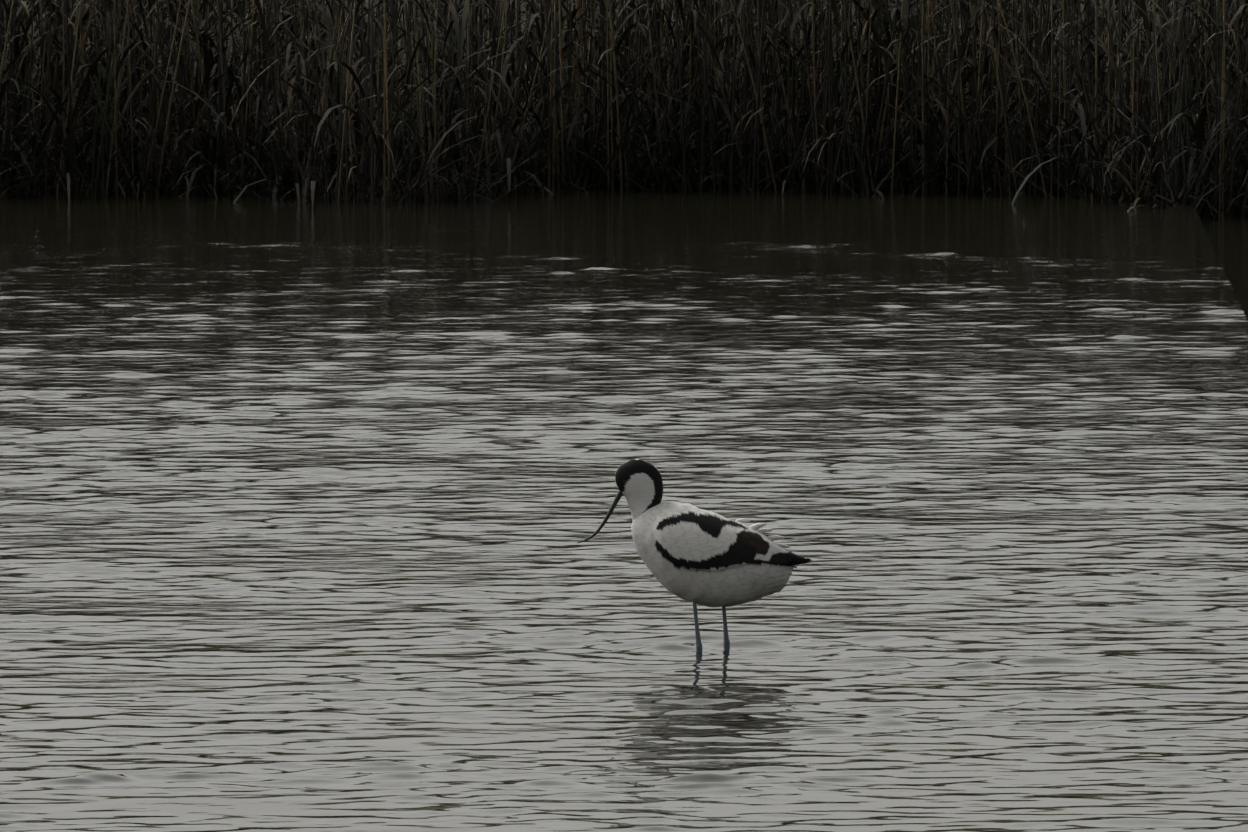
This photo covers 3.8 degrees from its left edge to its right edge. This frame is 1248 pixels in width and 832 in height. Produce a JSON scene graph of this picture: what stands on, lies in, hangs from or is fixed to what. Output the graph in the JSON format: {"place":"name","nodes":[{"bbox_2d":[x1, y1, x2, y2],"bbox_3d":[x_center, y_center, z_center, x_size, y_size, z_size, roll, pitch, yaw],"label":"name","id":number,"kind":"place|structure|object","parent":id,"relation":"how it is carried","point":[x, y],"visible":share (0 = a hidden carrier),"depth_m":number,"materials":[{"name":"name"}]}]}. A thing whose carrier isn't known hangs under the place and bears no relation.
{"place":"outdoors","nodes":[
{"label":"outdoors","id":0,"kind":"place"},
{"bbox_2d":[0,185,1247,831],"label":"pond water","id":1,"kind":"structure","parent":0,"point":[304,507],"depth_m":28.02,"materials":[{"name":"grey liquid"}]},
{"bbox_2d":[578,459,811,651],"bbox_3d":[0.092,0.219,24.791,0.308,0.327,0.108,0,3,-2],"label":"avocet","id":2,"kind":"object","parent":1,"relation":"in","point":[692,553],"visible":0.98,"depth_m":24.76,"materials":[{"name":"white"}]},
{"bbox_2d":[1,0,1247,209],"bbox_3d":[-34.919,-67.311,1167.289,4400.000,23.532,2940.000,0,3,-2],"label":"terrain","id":3,"kind":"structure","parent":0,"point":[175,138],"depth_m":40.59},
{"bbox_2d":[0,0,1247,218],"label":"reeds","id":4,"kind":"object","parent":3,"relation":"on","point":[626,58],"visible":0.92,"depth_m":39.67,"materials":[{"name":"green plant"}]},
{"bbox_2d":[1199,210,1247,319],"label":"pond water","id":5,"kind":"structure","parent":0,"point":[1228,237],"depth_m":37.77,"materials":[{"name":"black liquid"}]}
]}

